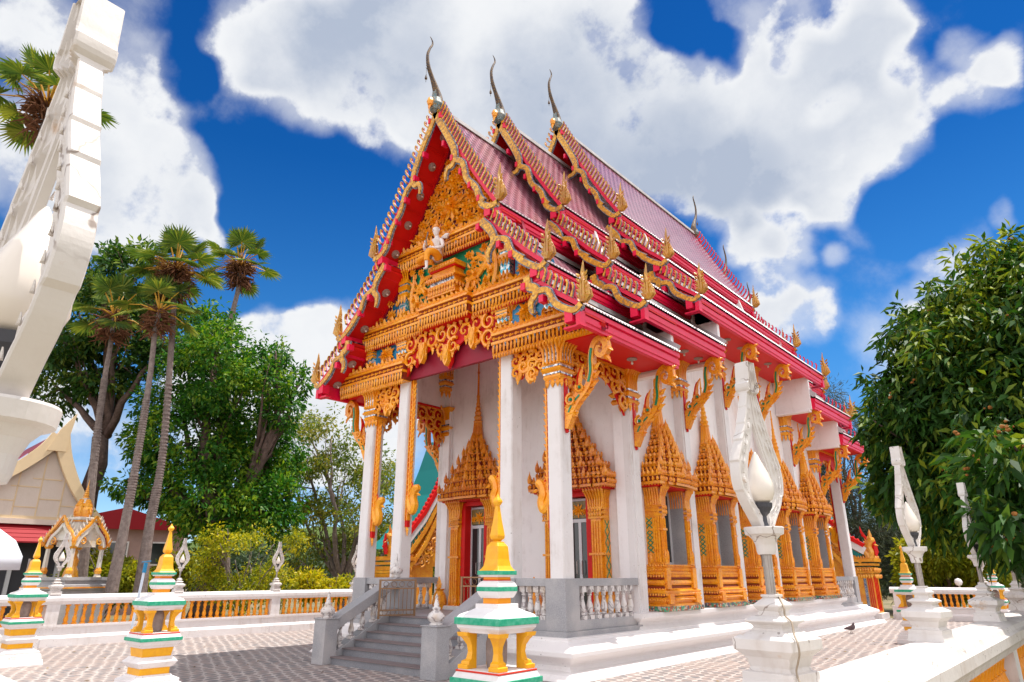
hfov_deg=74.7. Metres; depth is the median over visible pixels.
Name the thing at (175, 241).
fan palm
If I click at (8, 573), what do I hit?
window frames
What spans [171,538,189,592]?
lamp post
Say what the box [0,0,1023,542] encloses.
sky
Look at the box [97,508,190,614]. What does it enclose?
house
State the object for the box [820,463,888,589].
casuarina tree
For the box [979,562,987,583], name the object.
lamp post
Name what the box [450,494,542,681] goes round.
boundary shrine
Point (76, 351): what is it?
shade tree
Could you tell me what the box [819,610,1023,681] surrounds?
balustrade wall
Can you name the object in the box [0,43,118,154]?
fan palm
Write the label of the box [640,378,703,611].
window
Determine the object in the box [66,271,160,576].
fan palm
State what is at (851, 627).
pigeon
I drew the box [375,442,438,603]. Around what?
court gate
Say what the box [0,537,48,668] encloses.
boundary shrine
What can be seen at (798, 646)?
cable
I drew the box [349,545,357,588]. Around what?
lamp post
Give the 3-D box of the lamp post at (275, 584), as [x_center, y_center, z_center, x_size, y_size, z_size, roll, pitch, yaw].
[-7.599,7.296,21.763,0.276,1.500,0.402,-16,-25,38]
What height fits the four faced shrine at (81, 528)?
4.650 m
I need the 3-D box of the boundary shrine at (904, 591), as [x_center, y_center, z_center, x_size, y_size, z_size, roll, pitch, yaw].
[10.625,6.748,17.963,0.818,2.465,0.818,-16,-25,38]
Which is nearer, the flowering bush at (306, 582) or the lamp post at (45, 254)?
the lamp post at (45, 254)
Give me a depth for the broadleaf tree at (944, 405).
11.58 m
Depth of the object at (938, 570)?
30.81 m
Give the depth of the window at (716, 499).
17.30 m
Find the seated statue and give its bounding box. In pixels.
[416,220,449,268]
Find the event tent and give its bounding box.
[0,529,30,587]
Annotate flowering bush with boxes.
[51,510,152,618]
[148,549,200,591]
[184,520,312,615]
[287,564,353,606]
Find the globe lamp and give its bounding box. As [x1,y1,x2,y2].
[954,578,962,606]
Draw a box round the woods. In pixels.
[183,520,1023,598]
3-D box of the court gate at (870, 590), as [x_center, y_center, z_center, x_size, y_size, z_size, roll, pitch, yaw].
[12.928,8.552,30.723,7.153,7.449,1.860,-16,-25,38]
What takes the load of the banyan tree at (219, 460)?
on the ground
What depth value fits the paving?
13.73 m
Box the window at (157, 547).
[150,542,165,565]
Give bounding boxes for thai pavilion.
[0,414,107,618]
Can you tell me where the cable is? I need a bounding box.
[776,592,800,681]
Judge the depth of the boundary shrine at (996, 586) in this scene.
23.76 m
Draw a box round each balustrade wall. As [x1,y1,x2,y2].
[0,589,352,647]
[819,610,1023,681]
[889,587,1009,621]
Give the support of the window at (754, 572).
in the temple
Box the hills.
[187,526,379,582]
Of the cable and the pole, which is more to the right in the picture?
the cable
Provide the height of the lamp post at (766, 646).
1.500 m
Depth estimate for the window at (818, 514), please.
22.94 m
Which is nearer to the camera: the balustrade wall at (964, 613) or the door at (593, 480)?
the door at (593, 480)
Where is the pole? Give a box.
[130,561,150,628]
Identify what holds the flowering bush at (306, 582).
on the ground
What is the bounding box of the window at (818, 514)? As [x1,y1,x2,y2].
[797,423,841,598]
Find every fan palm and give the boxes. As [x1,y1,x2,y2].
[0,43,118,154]
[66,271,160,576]
[104,271,202,592]
[121,223,226,592]
[198,226,281,587]
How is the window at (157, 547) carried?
in the house
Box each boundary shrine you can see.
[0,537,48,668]
[114,524,185,681]
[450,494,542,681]
[894,545,915,643]
[986,570,1008,612]
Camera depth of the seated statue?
16.44 m
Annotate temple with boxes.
[309,37,886,681]
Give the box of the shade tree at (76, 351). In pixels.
[29,234,225,549]
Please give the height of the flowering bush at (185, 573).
3.144 m
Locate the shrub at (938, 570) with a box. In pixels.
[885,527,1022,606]
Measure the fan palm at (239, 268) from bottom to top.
17.729 m
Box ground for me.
[103,583,1009,621]
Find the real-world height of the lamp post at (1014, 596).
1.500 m
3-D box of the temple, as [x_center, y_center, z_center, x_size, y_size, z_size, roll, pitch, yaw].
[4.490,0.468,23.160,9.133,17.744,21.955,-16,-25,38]
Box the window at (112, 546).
[106,541,128,560]
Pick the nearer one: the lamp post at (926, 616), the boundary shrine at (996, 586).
the lamp post at (926, 616)
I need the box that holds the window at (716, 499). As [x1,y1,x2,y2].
[695,378,749,607]
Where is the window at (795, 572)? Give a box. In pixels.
[770,411,816,600]
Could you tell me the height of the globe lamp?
1.764 m
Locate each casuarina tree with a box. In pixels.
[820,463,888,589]
[822,373,901,600]
[849,407,965,605]
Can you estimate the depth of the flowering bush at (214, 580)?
22.64 m
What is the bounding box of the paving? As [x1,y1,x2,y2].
[0,618,973,681]
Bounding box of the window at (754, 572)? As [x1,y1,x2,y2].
[738,396,785,603]
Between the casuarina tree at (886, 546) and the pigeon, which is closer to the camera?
the pigeon
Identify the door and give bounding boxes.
[437,363,498,605]
[527,391,616,611]
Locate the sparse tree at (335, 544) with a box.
[269,402,434,609]
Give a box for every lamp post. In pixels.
[0,0,124,681]
[47,533,71,594]
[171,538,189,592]
[270,542,283,590]
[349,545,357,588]
[729,361,822,681]
[889,446,955,642]
[956,482,1006,621]
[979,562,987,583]
[1004,536,1023,610]
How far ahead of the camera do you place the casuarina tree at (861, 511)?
37.57 m
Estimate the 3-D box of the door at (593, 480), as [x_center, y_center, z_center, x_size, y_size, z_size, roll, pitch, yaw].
[1.385,2.858,15.936,2.360,6.760,0.799,-16,-25,38]
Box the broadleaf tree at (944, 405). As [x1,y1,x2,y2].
[848,218,1023,586]
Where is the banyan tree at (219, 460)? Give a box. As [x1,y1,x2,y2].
[97,296,313,617]
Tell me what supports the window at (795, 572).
in the temple
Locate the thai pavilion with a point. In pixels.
(41, 490)
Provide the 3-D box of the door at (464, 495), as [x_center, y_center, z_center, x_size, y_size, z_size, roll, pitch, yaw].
[-1.035,3.546,17.912,2.360,6.760,0.799,-16,-25,38]
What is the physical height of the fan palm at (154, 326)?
10.326 m
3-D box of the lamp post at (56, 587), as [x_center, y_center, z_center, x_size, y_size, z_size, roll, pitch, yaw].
[-11.655,5.754,17.334,0.276,1.500,0.402,-16,-25,38]
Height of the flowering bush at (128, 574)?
4.278 m
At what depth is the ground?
42.06 m
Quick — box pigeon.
[844,622,854,632]
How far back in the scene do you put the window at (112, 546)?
34.91 m
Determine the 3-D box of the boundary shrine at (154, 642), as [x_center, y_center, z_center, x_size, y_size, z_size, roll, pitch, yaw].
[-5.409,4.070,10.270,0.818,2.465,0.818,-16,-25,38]
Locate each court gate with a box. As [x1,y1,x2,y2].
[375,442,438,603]
[828,517,889,618]
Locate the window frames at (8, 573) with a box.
[0,542,96,609]
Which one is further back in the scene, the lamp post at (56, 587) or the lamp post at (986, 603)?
the lamp post at (56, 587)
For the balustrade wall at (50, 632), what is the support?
on the paving
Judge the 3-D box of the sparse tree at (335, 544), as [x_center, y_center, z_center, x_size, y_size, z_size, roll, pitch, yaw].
[-8.337,8.802,35.225,8.912,11.186,8.699,-16,-25,38]
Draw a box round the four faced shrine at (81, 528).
[19,480,111,623]
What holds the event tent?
on the paving

